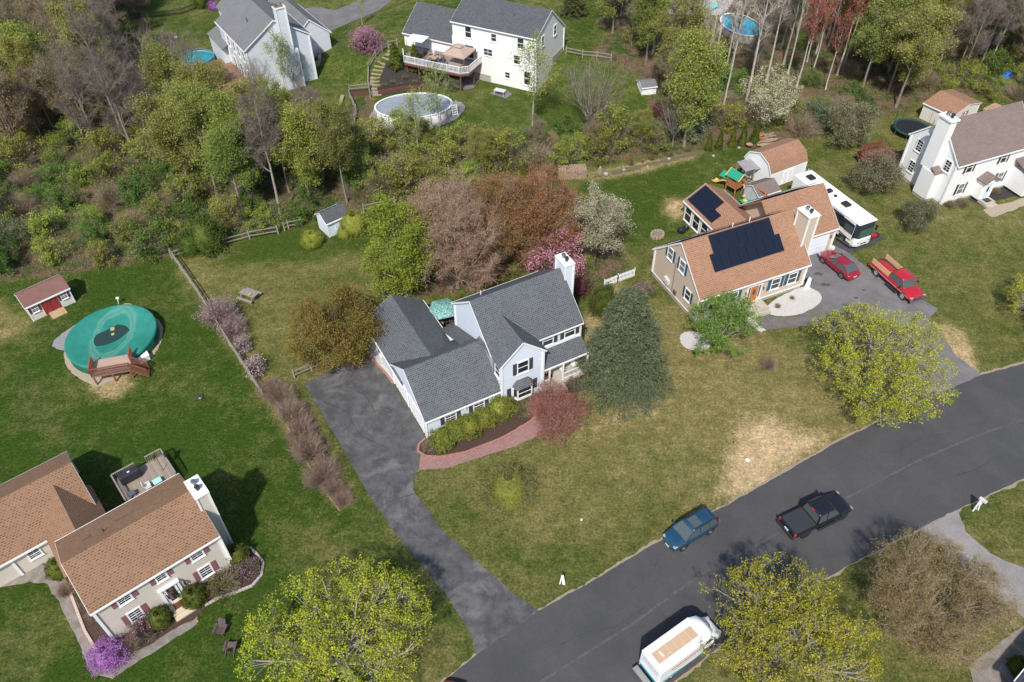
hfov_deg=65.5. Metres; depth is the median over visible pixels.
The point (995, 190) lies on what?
plant
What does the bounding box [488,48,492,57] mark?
window
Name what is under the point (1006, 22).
woodland tree
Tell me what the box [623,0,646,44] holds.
woodland tree
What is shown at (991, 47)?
wild shrub
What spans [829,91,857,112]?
wild shrub
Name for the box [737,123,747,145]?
arborvitae
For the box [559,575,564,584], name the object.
mailbox post
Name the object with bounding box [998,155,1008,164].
window
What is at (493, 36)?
window
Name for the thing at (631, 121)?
wild shrub
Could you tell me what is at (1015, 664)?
shrub
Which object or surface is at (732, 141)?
arborvitae
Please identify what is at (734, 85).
wild shrub
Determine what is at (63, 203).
wild shrub
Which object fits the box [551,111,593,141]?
wild shrub
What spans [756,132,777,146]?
plank pile
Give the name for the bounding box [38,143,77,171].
wild shrub
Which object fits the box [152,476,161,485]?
cushion box
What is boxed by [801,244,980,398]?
driveway
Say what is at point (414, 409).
garage door
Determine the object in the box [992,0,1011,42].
woodland tree
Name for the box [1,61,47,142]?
woodland tree
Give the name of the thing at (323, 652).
tree
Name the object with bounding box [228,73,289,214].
woodland tree
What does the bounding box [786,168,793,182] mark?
door
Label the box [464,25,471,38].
window
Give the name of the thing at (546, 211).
tree
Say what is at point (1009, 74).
blue tarp
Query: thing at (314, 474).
timber edging
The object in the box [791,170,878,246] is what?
motorhome
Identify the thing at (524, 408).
shrub
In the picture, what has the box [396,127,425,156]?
shrub
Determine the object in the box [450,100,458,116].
pool ladder
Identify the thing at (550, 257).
blossom tree
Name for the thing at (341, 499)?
shrub
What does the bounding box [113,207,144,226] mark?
wild shrub
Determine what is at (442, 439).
rhododendron
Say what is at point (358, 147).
woodland tree
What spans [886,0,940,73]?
woodland tree
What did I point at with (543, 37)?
window
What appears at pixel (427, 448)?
shrub
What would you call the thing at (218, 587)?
shrub
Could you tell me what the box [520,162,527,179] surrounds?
arborvitae
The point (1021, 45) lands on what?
woodland tree
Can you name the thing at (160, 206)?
wild shrub
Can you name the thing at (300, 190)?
wild shrub
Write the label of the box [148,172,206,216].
wild shrub
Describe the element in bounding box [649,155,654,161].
plant
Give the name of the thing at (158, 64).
woodland tree
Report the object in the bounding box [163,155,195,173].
wild shrub
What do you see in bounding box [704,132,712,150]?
arborvitae
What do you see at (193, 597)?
shrub
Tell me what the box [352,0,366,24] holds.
tree
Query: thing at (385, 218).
tree
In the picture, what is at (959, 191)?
window
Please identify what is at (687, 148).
plant
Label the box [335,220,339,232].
door
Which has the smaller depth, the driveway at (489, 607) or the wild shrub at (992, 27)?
the driveway at (489, 607)
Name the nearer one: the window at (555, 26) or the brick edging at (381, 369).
the brick edging at (381, 369)
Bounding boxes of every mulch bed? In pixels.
[73,550,261,656]
[379,58,438,94]
[419,390,553,455]
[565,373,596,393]
[968,186,1017,206]
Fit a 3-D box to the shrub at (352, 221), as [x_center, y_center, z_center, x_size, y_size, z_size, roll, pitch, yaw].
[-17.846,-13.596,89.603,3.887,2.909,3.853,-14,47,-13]
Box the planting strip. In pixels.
[608,151,703,174]
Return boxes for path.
[1,558,196,678]
[419,391,568,469]
[984,198,1023,216]
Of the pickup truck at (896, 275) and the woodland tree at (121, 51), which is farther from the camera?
the woodland tree at (121, 51)
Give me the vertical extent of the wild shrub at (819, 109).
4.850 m
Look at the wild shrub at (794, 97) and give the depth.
108.63 m
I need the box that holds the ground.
[0,0,1023,681]
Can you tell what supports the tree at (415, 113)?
on the ground
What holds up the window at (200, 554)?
in the house at (129, 560)
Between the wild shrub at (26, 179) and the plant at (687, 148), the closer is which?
the wild shrub at (26, 179)
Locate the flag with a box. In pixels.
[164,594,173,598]
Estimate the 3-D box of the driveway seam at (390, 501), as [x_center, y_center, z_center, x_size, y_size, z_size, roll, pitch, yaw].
[-9.700,13.066,64.784,3.650,0.001,0.256,-20,48,-18]
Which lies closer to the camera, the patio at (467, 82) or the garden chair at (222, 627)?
the garden chair at (222, 627)
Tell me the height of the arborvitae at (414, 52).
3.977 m
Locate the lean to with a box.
[736,159,760,180]
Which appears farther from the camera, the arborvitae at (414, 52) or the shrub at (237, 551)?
the arborvitae at (414, 52)
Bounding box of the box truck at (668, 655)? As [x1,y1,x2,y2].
[632,614,721,681]
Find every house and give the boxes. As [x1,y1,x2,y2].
[0,448,232,638]
[195,0,331,92]
[365,252,588,437]
[402,0,565,91]
[651,183,839,321]
[855,101,1023,208]
[1013,669,1023,681]
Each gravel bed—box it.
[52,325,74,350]
[64,303,162,386]
[368,344,392,380]
[369,101,464,129]
[680,331,711,350]
[747,317,764,331]
[768,286,821,315]
[999,650,1023,681]
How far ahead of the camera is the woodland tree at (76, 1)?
111.78 m
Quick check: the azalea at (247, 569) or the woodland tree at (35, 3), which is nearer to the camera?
the azalea at (247, 569)
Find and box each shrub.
[0,125,51,174]
[0,154,16,180]
[0,178,21,210]
[0,185,42,217]
[0,191,17,227]
[0,215,27,248]
[0,230,21,276]
[4,162,43,189]
[10,122,39,140]
[14,205,67,240]
[21,181,51,203]
[25,97,58,115]
[27,155,79,187]
[30,233,72,267]
[34,130,70,156]
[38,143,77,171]
[39,113,95,146]
[39,182,80,214]
[41,556,64,580]
[50,579,74,600]
[54,157,105,187]
[61,151,92,171]
[67,215,110,249]
[68,203,106,229]
[77,88,98,112]
[81,121,130,162]
[82,238,117,269]
[82,612,96,622]
[85,148,133,186]
[91,176,129,210]
[95,0,125,9]
[99,98,134,119]
[102,127,141,154]
[106,215,141,249]
[108,18,133,39]
[112,135,169,174]
[113,164,157,208]
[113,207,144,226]
[119,93,155,117]
[119,631,142,656]
[120,215,174,267]
[128,185,172,223]
[129,111,146,130]
[132,194,174,227]
[140,153,178,184]
[142,31,167,49]
[145,81,175,107]
[146,604,173,631]
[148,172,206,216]
[153,28,176,44]
[161,216,189,242]
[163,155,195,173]
[163,173,191,194]
[169,192,211,225]
[170,225,201,259]
[175,581,207,609]
[178,165,225,198]
[179,141,200,157]
[180,225,226,249]
[182,212,228,260]
[190,0,209,8]
[191,292,243,336]
[199,59,233,91]
[200,566,241,604]
[205,192,255,231]
[215,310,248,343]
[224,186,263,219]
[226,542,249,570]
[231,332,252,355]
[240,353,267,379]
[242,200,286,235]
[243,148,265,162]
[243,158,281,192]
[253,375,284,405]
[259,377,298,407]
[264,156,292,172]
[266,394,309,427]
[274,193,318,227]
[282,410,319,447]
[286,427,328,468]
[288,171,326,205]
[296,452,348,491]
[299,229,323,249]
[301,100,337,120]
[309,134,343,170]
[317,158,343,178]
[317,475,348,500]
[327,487,354,509]
[328,153,376,181]
[335,177,381,199]
[336,227,352,240]
[337,167,372,198]
[338,207,370,236]
[349,126,378,152]
[354,158,404,202]
[358,115,400,156]
[359,150,400,183]
[362,138,402,163]
[370,147,428,176]
[375,151,433,199]
[384,105,414,150]
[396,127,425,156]
[397,134,440,168]
[402,275,427,297]
[418,158,449,192]
[419,261,438,278]
[422,124,449,156]
[422,438,433,452]
[424,134,467,179]
[433,117,472,157]
[434,270,454,284]
[441,158,488,184]
[445,77,459,91]
[460,142,495,167]
[464,119,494,147]
[480,127,527,158]
[482,124,533,175]
[507,261,522,276]
[510,119,545,154]
[511,398,536,418]
[515,137,563,173]
[523,254,551,268]
[523,393,536,406]
[533,129,570,148]
[545,132,589,170]
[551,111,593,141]
[566,131,592,156]
[573,273,593,299]
[579,252,596,275]
[583,126,620,164]
[586,118,622,136]
[586,281,619,320]
[592,98,636,152]
[594,15,621,31]
[600,0,632,12]
[618,109,654,137]
[625,14,657,47]
[630,120,671,152]
[633,281,650,293]
[638,280,657,297]
[641,57,665,78]
[650,100,665,117]
[677,104,713,128]
[677,112,717,143]
[682,83,706,109]
[708,63,750,96]
[709,100,728,117]
[710,100,748,133]
[714,86,742,108]
[734,100,769,129]
[739,50,768,74]
[743,83,782,115]
[757,105,790,130]
[760,352,776,374]
[773,97,810,122]
[782,109,827,138]
[783,91,807,108]
[786,0,813,13]
[793,31,812,51]
[800,67,829,88]
[801,94,834,135]
[805,95,838,117]
[810,7,842,29]
[824,96,883,146]
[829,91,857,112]
[833,29,860,52]
[834,57,865,79]
[840,79,878,105]
[899,197,944,232]
[910,62,943,89]
[928,57,961,83]
[933,76,960,89]
[945,42,972,60]
[948,55,988,82]
[956,63,990,88]
[976,43,1015,82]
[977,80,1008,103]
[982,38,1004,50]
[988,18,1017,35]
[989,74,1016,91]
[995,44,1023,74]
[1003,81,1023,101]
[1005,653,1023,676]
[1012,62,1023,80]
[1018,75,1023,94]
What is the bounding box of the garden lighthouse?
[804,277,811,289]
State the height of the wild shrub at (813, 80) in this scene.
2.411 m
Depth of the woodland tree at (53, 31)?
103.55 m
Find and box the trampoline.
[892,107,934,140]
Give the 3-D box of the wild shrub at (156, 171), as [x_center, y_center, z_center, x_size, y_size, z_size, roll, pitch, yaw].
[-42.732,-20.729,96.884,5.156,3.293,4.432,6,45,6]
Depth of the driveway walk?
79.51 m
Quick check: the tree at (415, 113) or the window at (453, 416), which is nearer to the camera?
the window at (453, 416)
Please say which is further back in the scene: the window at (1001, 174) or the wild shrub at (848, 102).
the wild shrub at (848, 102)
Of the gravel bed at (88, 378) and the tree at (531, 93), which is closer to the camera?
the gravel bed at (88, 378)
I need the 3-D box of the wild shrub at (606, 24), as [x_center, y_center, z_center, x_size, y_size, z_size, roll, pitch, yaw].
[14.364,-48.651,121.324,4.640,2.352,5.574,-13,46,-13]
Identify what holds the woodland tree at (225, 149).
on the ground
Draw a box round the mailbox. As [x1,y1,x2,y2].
[976,496,987,508]
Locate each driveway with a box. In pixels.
[305,0,391,30]
[305,358,538,654]
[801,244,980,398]
[920,510,1023,616]
[970,625,1023,681]
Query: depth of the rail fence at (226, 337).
78.13 m
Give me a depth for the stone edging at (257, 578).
59.63 m
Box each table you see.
[126,489,136,498]
[236,287,261,304]
[426,55,440,59]
[438,317,450,325]
[494,88,505,94]
[740,198,750,203]
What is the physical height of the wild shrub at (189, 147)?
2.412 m
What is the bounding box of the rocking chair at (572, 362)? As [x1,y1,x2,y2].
[570,360,577,366]
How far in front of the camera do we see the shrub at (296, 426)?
68.95 m
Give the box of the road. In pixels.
[443,364,1023,681]
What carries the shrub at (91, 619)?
on the mulch bed at (95, 630)
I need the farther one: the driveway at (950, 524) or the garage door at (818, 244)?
the garage door at (818, 244)
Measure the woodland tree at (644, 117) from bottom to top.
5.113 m
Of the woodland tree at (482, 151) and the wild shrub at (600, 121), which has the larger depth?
the wild shrub at (600, 121)
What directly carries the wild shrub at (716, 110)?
on the ground
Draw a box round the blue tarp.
[999,71,1013,77]
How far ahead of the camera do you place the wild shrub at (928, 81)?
112.14 m
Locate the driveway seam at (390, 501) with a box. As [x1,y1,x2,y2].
[373,494,412,510]
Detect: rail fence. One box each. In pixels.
[168,248,184,258]
[168,248,264,398]
[219,225,278,247]
[282,217,302,230]
[292,353,330,378]
[348,82,369,89]
[348,89,356,125]
[362,196,394,212]
[367,38,397,97]
[566,46,611,60]
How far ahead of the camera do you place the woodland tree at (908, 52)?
101.89 m
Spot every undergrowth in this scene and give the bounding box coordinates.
[0,2,513,279]
[489,0,1023,163]
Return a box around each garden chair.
[212,618,228,636]
[222,641,237,657]
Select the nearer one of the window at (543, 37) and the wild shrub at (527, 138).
the wild shrub at (527, 138)
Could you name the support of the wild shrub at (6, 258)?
on the ground
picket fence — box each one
[128,3,195,18]
[604,269,634,284]
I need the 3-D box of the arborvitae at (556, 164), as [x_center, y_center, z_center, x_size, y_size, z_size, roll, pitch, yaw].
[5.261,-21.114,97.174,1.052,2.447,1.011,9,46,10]
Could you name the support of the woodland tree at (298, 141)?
on the ground
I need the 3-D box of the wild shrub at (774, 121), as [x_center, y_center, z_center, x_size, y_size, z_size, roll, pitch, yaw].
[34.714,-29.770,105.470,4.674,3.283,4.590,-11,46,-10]
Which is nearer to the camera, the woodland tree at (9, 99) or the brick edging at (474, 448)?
the brick edging at (474, 448)
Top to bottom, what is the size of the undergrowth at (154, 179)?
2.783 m
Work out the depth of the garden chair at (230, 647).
55.94 m
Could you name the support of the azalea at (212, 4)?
on the ground
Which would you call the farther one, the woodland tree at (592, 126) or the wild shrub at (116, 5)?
the wild shrub at (116, 5)
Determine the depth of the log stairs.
114.47 m
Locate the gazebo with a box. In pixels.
[442,43,475,72]
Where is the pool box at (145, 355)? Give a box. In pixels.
[134,350,150,365]
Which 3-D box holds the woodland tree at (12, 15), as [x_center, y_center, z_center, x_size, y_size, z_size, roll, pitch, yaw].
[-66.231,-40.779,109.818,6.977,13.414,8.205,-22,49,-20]
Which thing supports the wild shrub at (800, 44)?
on the ground
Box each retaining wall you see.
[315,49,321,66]
[349,89,368,95]
[377,73,446,94]
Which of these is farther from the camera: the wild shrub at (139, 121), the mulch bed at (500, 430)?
the wild shrub at (139, 121)
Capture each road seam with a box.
[539,532,779,681]
[845,418,1023,498]
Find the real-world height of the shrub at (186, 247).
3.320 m
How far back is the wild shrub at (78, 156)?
99.21 m
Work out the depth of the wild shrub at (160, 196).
93.14 m
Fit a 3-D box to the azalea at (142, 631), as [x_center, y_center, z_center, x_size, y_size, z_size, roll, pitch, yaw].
[-26.176,20.279,56.651,2.673,2.122,2.536,0,45,0]
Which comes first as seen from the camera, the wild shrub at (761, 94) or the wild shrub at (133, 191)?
the wild shrub at (133, 191)
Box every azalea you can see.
[82,633,132,678]
[124,612,162,642]
[205,0,217,10]
[230,555,260,583]
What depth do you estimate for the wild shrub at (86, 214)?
90.79 m
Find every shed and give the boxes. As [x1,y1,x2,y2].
[14,274,75,321]
[314,203,349,237]
[636,78,657,94]
[742,138,807,184]
[742,178,780,200]
[919,89,981,124]
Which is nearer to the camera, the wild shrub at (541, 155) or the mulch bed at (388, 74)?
the wild shrub at (541, 155)
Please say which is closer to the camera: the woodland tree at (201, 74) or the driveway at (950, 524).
the driveway at (950, 524)
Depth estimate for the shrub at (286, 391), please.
71.95 m
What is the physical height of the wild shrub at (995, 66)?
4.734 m
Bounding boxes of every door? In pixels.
[40,300,53,314]
[48,296,61,309]
[161,583,181,603]
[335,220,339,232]
[395,378,408,406]
[409,395,423,431]
[463,42,474,59]
[746,282,762,301]
[781,170,788,183]
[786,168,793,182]
[808,234,829,254]
[980,181,994,198]
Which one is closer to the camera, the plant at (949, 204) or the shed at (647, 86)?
the plant at (949, 204)
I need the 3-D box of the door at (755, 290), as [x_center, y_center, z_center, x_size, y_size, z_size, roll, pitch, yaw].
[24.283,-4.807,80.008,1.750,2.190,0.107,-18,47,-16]
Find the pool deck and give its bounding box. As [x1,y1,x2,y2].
[87,346,150,384]
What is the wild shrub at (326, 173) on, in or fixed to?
on the ground
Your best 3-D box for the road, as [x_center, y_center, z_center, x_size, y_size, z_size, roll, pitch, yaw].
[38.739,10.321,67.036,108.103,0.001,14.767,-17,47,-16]
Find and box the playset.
[712,167,766,199]
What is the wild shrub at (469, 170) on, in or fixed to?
on the ground
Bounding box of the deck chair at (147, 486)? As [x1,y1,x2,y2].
[140,481,151,490]
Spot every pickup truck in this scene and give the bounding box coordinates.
[777,491,852,539]
[868,254,925,302]
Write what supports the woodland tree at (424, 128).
on the ground
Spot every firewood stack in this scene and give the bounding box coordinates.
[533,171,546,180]
[557,163,587,179]
[982,103,1001,110]
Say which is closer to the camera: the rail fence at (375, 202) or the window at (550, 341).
the window at (550, 341)
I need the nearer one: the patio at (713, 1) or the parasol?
the parasol
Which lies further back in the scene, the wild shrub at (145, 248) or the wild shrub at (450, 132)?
the wild shrub at (450, 132)
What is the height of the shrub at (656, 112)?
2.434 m
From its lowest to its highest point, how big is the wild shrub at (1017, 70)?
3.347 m
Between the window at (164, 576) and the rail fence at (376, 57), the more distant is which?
the rail fence at (376, 57)
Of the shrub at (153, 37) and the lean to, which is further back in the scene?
the shrub at (153, 37)
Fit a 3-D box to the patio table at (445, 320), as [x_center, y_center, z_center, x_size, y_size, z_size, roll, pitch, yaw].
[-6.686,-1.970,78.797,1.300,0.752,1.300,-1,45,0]
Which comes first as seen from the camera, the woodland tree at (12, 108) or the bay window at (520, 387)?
the bay window at (520, 387)
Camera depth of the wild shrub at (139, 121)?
105.56 m
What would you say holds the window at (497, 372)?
in the house at (517, 338)
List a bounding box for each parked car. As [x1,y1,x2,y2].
[662,506,719,551]
[818,249,860,280]
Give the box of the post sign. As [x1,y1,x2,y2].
[972,500,981,511]
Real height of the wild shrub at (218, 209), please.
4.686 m
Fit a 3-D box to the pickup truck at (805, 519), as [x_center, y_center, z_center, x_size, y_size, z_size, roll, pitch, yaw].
[23.918,13.520,62.615,5.986,2.012,2.520,-19,48,-18]
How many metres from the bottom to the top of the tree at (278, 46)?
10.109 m
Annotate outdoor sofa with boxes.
[448,61,462,70]
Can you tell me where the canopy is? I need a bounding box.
[406,34,429,52]
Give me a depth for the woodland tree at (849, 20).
106.86 m
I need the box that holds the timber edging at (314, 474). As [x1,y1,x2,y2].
[284,421,339,510]
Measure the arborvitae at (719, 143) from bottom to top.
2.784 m
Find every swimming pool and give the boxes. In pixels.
[64,304,159,373]
[177,48,214,72]
[374,92,452,124]
[719,13,758,43]
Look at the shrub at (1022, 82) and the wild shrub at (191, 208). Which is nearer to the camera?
the wild shrub at (191, 208)
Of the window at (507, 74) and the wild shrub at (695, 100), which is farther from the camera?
the window at (507, 74)
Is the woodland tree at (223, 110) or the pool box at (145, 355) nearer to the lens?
the pool box at (145, 355)
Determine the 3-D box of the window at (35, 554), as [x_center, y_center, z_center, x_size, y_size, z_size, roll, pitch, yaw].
[-35.976,16.051,60.022,1.050,1.090,0.117,-31,52,-27]
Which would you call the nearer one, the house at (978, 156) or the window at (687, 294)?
the window at (687, 294)
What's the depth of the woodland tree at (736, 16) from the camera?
107.40 m
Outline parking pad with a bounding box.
[833,231,883,252]
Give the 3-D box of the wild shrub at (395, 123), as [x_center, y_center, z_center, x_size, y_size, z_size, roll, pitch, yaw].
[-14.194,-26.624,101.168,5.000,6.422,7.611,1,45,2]
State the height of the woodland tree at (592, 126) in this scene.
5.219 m
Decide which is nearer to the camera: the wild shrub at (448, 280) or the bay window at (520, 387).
the bay window at (520, 387)
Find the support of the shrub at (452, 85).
on the ground
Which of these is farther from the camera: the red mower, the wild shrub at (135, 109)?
the wild shrub at (135, 109)
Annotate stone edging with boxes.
[69,593,96,649]
[205,546,264,606]
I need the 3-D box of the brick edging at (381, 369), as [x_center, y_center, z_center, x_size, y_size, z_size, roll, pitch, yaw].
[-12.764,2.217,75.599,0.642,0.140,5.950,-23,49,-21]
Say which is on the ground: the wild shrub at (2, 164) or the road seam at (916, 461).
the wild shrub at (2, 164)
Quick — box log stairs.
[370,50,398,95]
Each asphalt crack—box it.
[321,400,387,448]
[346,385,378,417]
[560,607,644,644]
[883,433,946,451]
[941,452,1004,479]
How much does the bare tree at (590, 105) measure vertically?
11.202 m
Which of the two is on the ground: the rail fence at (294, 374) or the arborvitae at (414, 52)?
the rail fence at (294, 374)
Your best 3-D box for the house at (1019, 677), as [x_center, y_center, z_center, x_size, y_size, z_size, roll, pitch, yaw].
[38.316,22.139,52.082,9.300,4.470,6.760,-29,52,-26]
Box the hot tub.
[410,47,426,58]
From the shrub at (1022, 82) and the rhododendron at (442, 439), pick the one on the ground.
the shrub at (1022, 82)
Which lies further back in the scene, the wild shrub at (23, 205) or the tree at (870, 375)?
the wild shrub at (23, 205)
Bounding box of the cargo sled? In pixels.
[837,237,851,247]
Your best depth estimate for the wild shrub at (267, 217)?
90.51 m
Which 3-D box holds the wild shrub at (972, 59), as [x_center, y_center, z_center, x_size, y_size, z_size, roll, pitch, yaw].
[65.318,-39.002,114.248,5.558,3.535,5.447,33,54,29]
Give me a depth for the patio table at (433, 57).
113.45 m
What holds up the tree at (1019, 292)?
on the ground
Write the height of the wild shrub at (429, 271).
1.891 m
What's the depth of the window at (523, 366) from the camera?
69.41 m
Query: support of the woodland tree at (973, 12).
on the ground
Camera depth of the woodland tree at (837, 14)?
118.67 m
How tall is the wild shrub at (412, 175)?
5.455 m
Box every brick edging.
[367,346,393,383]
[417,399,553,457]
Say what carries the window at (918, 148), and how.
in the house at (978, 156)
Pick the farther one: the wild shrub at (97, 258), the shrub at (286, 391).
the wild shrub at (97, 258)
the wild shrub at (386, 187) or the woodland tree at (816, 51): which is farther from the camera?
the woodland tree at (816, 51)
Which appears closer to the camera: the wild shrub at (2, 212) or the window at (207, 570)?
the window at (207, 570)
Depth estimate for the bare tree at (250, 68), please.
108.67 m
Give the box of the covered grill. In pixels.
[117,465,142,485]
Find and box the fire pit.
[650,229,664,239]
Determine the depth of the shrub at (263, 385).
72.36 m
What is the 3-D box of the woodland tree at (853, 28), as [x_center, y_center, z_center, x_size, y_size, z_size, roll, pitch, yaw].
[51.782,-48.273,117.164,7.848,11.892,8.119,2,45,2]
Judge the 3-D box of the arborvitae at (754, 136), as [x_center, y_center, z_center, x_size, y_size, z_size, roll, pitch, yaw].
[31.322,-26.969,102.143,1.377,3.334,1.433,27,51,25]
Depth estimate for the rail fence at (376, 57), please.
115.69 m
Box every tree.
[0,0,52,88]
[0,1,18,27]
[0,17,68,114]
[0,20,30,102]
[0,29,55,129]
[0,58,26,145]
[0,64,42,154]
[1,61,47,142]
[2,0,57,35]
[15,0,61,40]
[20,34,88,139]
[22,0,73,70]
[29,0,77,73]
[38,38,82,120]
[41,14,97,98]
[42,0,126,118]
[49,50,98,131]
[54,10,112,53]
[56,0,107,21]
[59,0,126,141]
[73,48,142,155]
[77,56,126,127]
[82,0,113,23]
[82,0,121,48]
[83,0,120,67]
[88,0,122,70]
[102,31,146,132]
[119,0,149,12]
[122,16,193,98]
[122,69,154,121]
[123,87,198,180]
[135,33,189,158]
[155,25,203,68]
[158,74,218,194]
[166,56,229,141]
[198,117,262,211]
[200,86,261,199]
[213,72,271,165]
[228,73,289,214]
[230,56,271,85]
[233,554,435,681]
[243,76,294,192]
[260,26,293,87]
[264,97,326,203]
[272,85,307,174]
[278,50,306,83]
[279,277,386,376]
[288,78,324,179]
[308,94,356,202]
[327,119,375,178]
[345,23,386,54]
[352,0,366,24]
[356,189,440,302]
[386,166,512,294]
[395,85,435,156]
[401,114,433,146]
[419,59,451,131]
[443,167,546,282]
[466,126,499,170]
[472,458,541,526]
[505,159,594,272]
[510,28,560,124]
[522,113,546,152]
[524,375,595,447]
[525,219,587,275]
[557,0,589,20]
[557,53,634,130]
[559,180,636,267]
[568,284,675,424]
[582,114,601,152]
[594,0,624,33]
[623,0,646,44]
[623,0,673,64]
[629,107,654,140]
[644,0,719,90]
[652,36,688,103]
[655,1,685,77]
[656,86,702,145]
[662,22,732,146]
[684,288,763,360]
[698,552,883,681]
[701,0,734,101]
[703,0,716,27]
[706,0,732,70]
[715,0,726,60]
[721,0,756,107]
[722,0,751,80]
[724,0,756,69]
[738,63,803,125]
[744,0,790,88]
[745,0,785,101]
[754,0,781,69]
[765,0,790,82]
[779,0,801,48]
[782,0,809,64]
[786,0,809,74]
[795,0,834,87]
[806,2,823,61]
[807,300,963,427]
[813,0,840,69]
[815,2,832,53]
[825,7,857,88]
[826,0,849,46]
[826,11,834,37]
[836,0,868,75]
[840,0,874,51]
[842,144,907,193]
[844,0,872,65]
[846,0,915,92]
[860,525,1023,677]
[861,0,898,24]
[862,11,898,76]
[876,1,966,106]
[880,0,951,89]
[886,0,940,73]
[912,0,953,33]
[918,18,946,67]
[929,0,967,24]
[934,0,974,71]
[950,0,1006,64]
[953,0,974,32]
[959,0,990,50]
[961,0,1012,62]
[982,0,1016,61]
[988,0,1023,65]
[989,0,1023,60]
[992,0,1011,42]
[1004,272,1023,314]
[1010,4,1023,80]
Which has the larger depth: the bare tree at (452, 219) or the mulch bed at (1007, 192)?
the mulch bed at (1007, 192)
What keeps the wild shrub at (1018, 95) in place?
on the ground
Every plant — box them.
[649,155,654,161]
[667,150,672,156]
[684,144,691,152]
[942,200,957,210]
[955,195,973,209]
[991,188,1002,194]
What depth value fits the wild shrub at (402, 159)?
97.89 m
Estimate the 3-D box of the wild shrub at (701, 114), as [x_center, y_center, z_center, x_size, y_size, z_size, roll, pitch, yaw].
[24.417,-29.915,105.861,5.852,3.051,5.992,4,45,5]
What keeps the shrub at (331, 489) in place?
on the ground
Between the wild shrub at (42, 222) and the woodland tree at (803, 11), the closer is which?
the wild shrub at (42, 222)
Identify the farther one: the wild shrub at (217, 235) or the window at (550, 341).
the wild shrub at (217, 235)
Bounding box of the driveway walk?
[753,303,843,335]
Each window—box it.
[26,547,44,561]
[30,305,39,313]
[59,292,68,300]
[116,593,134,607]
[125,606,145,623]
[154,571,169,584]
[189,549,205,563]
[197,562,215,580]
[444,410,456,421]
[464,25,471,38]
[473,400,484,413]
[483,47,487,55]
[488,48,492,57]
[490,33,496,42]
[494,363,499,380]
[505,71,510,79]
[512,376,533,400]
[513,54,520,65]
[517,37,523,49]
[517,358,529,375]
[523,71,530,86]
[541,34,544,46]
[542,336,553,347]
[553,23,556,36]
[564,328,575,339]
[666,246,673,262]
[677,258,685,275]
[683,206,691,225]
[683,287,690,303]
[691,214,700,233]
[699,221,708,232]
[728,291,738,304]
[769,277,781,291]
[786,271,798,285]
[844,223,852,234]
[906,159,916,173]
[913,138,924,153]
[941,158,953,173]
[954,182,966,195]
[964,163,974,174]
[995,171,1005,183]
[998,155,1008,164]
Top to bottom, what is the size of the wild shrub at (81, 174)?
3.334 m
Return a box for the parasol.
[429,298,453,323]
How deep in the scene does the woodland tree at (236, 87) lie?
90.26 m
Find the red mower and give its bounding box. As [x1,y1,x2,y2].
[870,232,879,239]
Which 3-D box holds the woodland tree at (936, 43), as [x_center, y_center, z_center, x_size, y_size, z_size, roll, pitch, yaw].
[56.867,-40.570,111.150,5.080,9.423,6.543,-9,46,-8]
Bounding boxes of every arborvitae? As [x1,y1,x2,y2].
[387,42,403,69]
[409,44,420,71]
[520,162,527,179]
[552,159,558,176]
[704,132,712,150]
[714,130,723,149]
[727,127,736,147]
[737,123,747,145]
[748,119,760,142]
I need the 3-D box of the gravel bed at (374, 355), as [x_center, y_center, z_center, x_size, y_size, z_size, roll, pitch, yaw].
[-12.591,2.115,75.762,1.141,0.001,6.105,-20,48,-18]
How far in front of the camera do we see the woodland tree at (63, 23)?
99.10 m
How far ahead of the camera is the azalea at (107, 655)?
54.84 m
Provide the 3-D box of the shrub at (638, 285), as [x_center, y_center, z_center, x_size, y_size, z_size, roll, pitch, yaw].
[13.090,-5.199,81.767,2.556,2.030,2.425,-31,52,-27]
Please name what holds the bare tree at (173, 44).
on the ground
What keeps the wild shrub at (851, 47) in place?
on the ground
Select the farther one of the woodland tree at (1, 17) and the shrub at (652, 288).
the woodland tree at (1, 17)
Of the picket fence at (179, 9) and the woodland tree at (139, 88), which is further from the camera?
the picket fence at (179, 9)
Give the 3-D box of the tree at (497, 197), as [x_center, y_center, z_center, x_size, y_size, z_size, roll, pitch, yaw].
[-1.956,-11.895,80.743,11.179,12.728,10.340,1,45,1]
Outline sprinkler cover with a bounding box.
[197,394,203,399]
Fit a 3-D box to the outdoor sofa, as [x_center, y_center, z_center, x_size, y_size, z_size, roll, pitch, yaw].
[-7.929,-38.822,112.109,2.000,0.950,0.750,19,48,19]
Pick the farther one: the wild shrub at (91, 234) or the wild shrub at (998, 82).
the wild shrub at (998, 82)
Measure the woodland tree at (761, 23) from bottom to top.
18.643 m
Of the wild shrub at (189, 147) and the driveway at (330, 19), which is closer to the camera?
the wild shrub at (189, 147)
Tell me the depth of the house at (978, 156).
91.29 m
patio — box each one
[442,75,478,89]
[490,91,511,98]
[668,0,732,14]
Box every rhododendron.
[427,425,458,453]
[443,419,469,443]
[455,411,483,441]
[470,407,496,429]
[485,394,521,423]
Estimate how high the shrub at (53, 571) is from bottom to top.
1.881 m
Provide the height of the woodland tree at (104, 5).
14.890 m
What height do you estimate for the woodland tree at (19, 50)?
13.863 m

